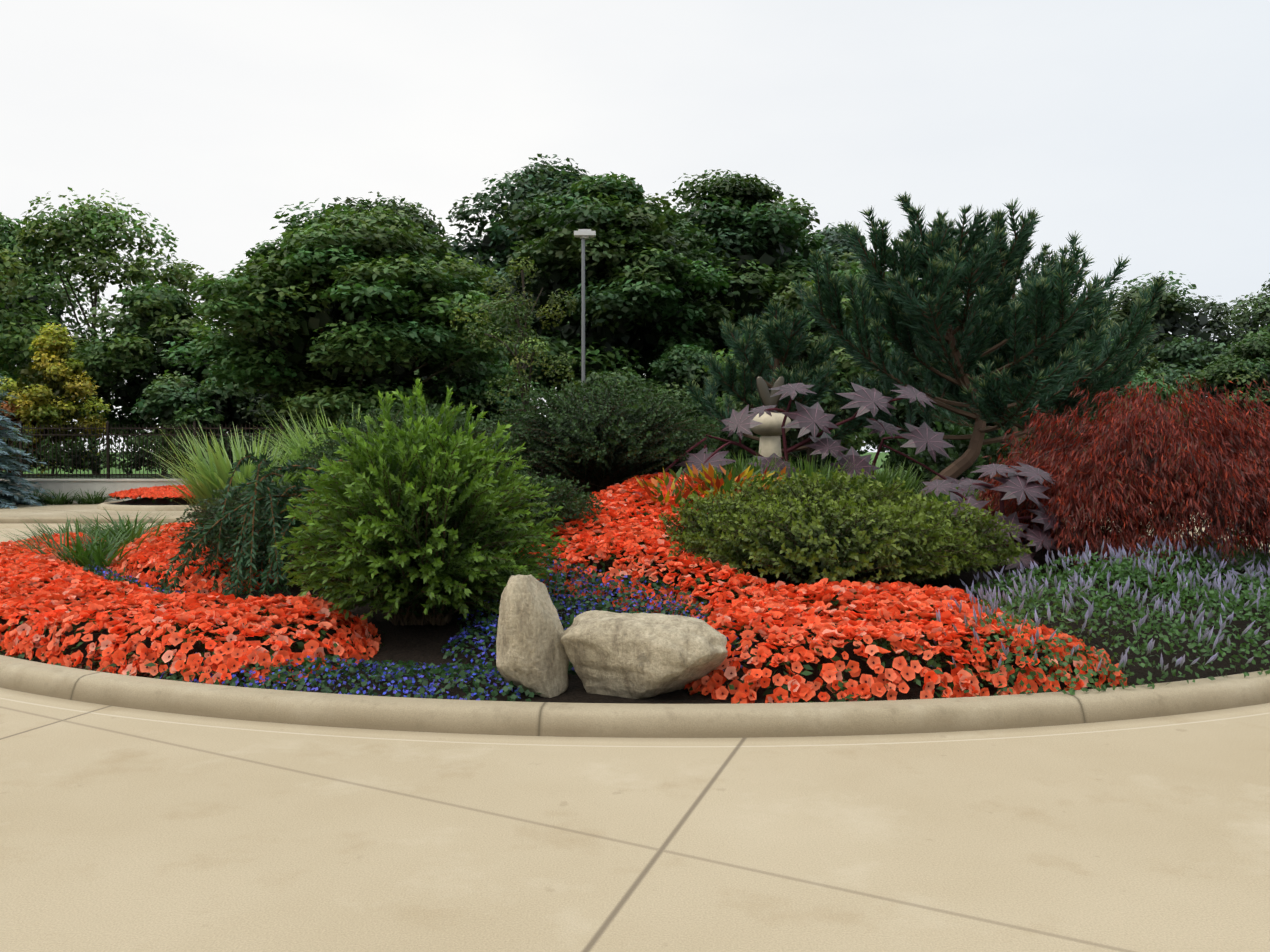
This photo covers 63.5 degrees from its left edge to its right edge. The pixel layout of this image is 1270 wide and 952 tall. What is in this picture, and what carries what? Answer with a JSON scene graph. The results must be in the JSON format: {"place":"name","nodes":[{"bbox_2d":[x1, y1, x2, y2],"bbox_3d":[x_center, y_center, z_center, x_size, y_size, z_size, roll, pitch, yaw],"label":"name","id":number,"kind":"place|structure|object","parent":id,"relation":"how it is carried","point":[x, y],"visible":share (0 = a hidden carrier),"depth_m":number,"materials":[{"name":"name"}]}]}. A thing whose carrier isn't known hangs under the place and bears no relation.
{"place":"outdoors","nodes":[
{"label":"outdoors","id":0,"kind":"place"},
{"bbox_2d":[12,474,985,498],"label":"wall","id":1,"kind":"structure","parent":0,"point":[145,477],"depth_m":29.94,"materials":[{"name":"grey concrete"}]},
{"bbox_2d":[0,420,552,478],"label":"iron fence","id":2,"kind":"object","parent":1,"relation":"on","point":[108,434],"visible":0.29,"depth_m":28.45,"materials":[{"name":"grey metal"}]},
{"bbox_2d":[0,452,1269,951],"bbox_3d":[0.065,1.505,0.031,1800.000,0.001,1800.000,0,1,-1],"label":"ground","id":3,"kind":"structure","parent":0,"point":[132,830],"depth_m":4.00,"materials":[{"name":"beige concrete"}]},
{"bbox_2d":[0,503,200,522],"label":"road","id":4,"kind":"structure","parent":3,"relation":"on","point":[56,513],"depth_m":22.10,"materials":[{"name":"concrete"}]},
{"bbox_2d":[0,479,189,502],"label":"curb","id":5,"kind":"structure","parent":4,"relation":"on","point":[89,486],"depth_m":26.93,"materials":[{"name":"concrete"}]},
{"bbox_2d":[97,501,199,510],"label":"bed kerb","id":6,"kind":"structure","parent":4,"relation":"on","point":[108,506],"depth_m":23.46,"materials":[{"name":"concrete"}]},
{"bbox_2d":[111,497,196,504],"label":"bed soil","id":7,"kind":"structure","parent":6,"relation":"on","point":[146,501],"depth_m":24.06,"materials":[{"name":"brown soil"}]},
{"bbox_2d":[107,485,193,502],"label":"bed flowers","id":8,"kind":"object","parent":7,"relation":"on","point":[162,492],"visible":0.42,"depth_m":23.96,"materials":[{"name":"red plant"}]},
{"bbox_2d":[574,229,595,408],"bbox_3d":[-1.164,-2.401,23.931,0.500,6.625,0.260,0,1,-1],"label":"lamp post","id":9,"kind":"object","parent":3,"relation":"on","point":[583,234],"visible":0.65,"depth_m":23.85,"materials":[{"name":"grey metal"}]},
{"bbox_2d":[0,406,1266,504],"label":"planting","id":10,"kind":"object","parent":3,"relation":"on","point":[955,453],"visible":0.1,"depth_m":29.43,"materials":[{"name":"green plant"}]},
{"bbox_2d":[0,531,1269,737],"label":"island kerb","id":11,"kind":"structure","parent":3,"relation":"on","point":[656,721],"depth_m":5.61,"materials":[{"name":"concrete"}]},
{"bbox_2d":[0,154,1269,508],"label":"tree","id":12,"kind":"object","parent":3,"relation":"on","point":[414,284],"depth_m":34.51,"materials":[{"name":"green plant"}]},
{"bbox_2d":[161,211,1265,625],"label":"branches","id":13,"kind":"object","parent":3,"relation":"on","point":[965,461],"visible":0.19,"depth_m":11.63,"materials":[{"name":"brown plant"}]},
{"bbox_2d":[681,191,1168,447],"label":"pine needles","id":14,"kind":"object","parent":13,"relation":"attached to","point":[943,263],"visible":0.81,"depth_m":15.07,"materials":[{"name":"green plant"}]},
{"bbox_2d":[0,484,1269,703],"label":"island soil","id":15,"kind":"structure","parent":0,"point":[418,644],"depth_m":7.13,"materials":[{"name":"brown soil"}]},
{"bbox_2d":[50,555,759,701],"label":"flowers","id":16,"kind":"object","parent":15,"relation":"on","point":[442,670],"visible":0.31,"depth_m":6.44,"materials":[{"name":"blue plant"}]},
{"bbox_2d":[159,377,725,599],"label":"dark green shrubs","id":17,"kind":"object","parent":15,"relation":"on","point":[627,428],"visible":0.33,"depth_m":10.85,"materials":[{"name":"green plant"}]},
{"bbox_2d":[0,378,1032,619],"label":"shrub leaves","id":18,"kind":"object","parent":15,"relation":"on","point":[205,481],"visible":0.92,"depth_m":7.72,"materials":[{"name":"green plant"}]},
{"bbox_2d":[496,574,568,697],"bbox_3d":[-0.598,0.971,5.975,0.431,0.815,0.337,0,1,-15],"label":"upright boulder","id":19,"kind":"object","parent":15,"relation":"on","point":[531,655],"visible":0.92,"depth_m":5.85,"materials":[{"name":"beige stone"}]},
{"bbox_2d":[0,472,1131,703],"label":"petunia","id":20,"kind":"object","parent":15,"relation":"on","point":[34,568],"depth_m":6.84,"materials":[{"name":"orange plant"}]},
{"bbox_2d":[561,610,727,698],"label":"boulder","id":21,"kind":"object","parent":15,"relation":"on","point":[637,655],"visible":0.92,"depth_m":5.79,"materials":[{"name":"beige stone"}]},
{"bbox_2d":[750,376,790,461],"bbox_3d":[1.697,-0.649,12.897,0.509,1.216,0.509,-1,2,-23],"label":"garden ornament","id":22,"kind":"object","parent":15,"relation":"on","point":[769,430],"visible":0.67,"depth_m":12.79,"materials":[{"name":"stone"}]},
{"bbox_2d":[634,382,1062,570],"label":"purple leaves","id":23,"kind":"object","parent":15,"relation":"on","point":[866,400],"visible":0.71,"depth_m":11.44,"materials":[{"name":"purple plant"}]},
{"bbox_2d":[878,522,1269,694],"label":"catmint","id":24,"kind":"object","parent":15,"relation":"on","point":[1074,577],"visible":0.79,"depth_m":6.95,"materials":[{"name":"green plant"}]},
{"bbox_2d":[965,372,1269,584],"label":"japanese maple leaves","id":25,"kind":"object","parent":15,"relation":"on","point":[1221,481],"visible":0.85,"depth_m":9.53,"materials":[{"name":"red plant"}]},
{"bbox_2d":[0,0,1269,451],"label":"sky","id":26,"kind":"structure","parent":0,"point":[1140,128],"materials":[{"name":"white"}]}
]}

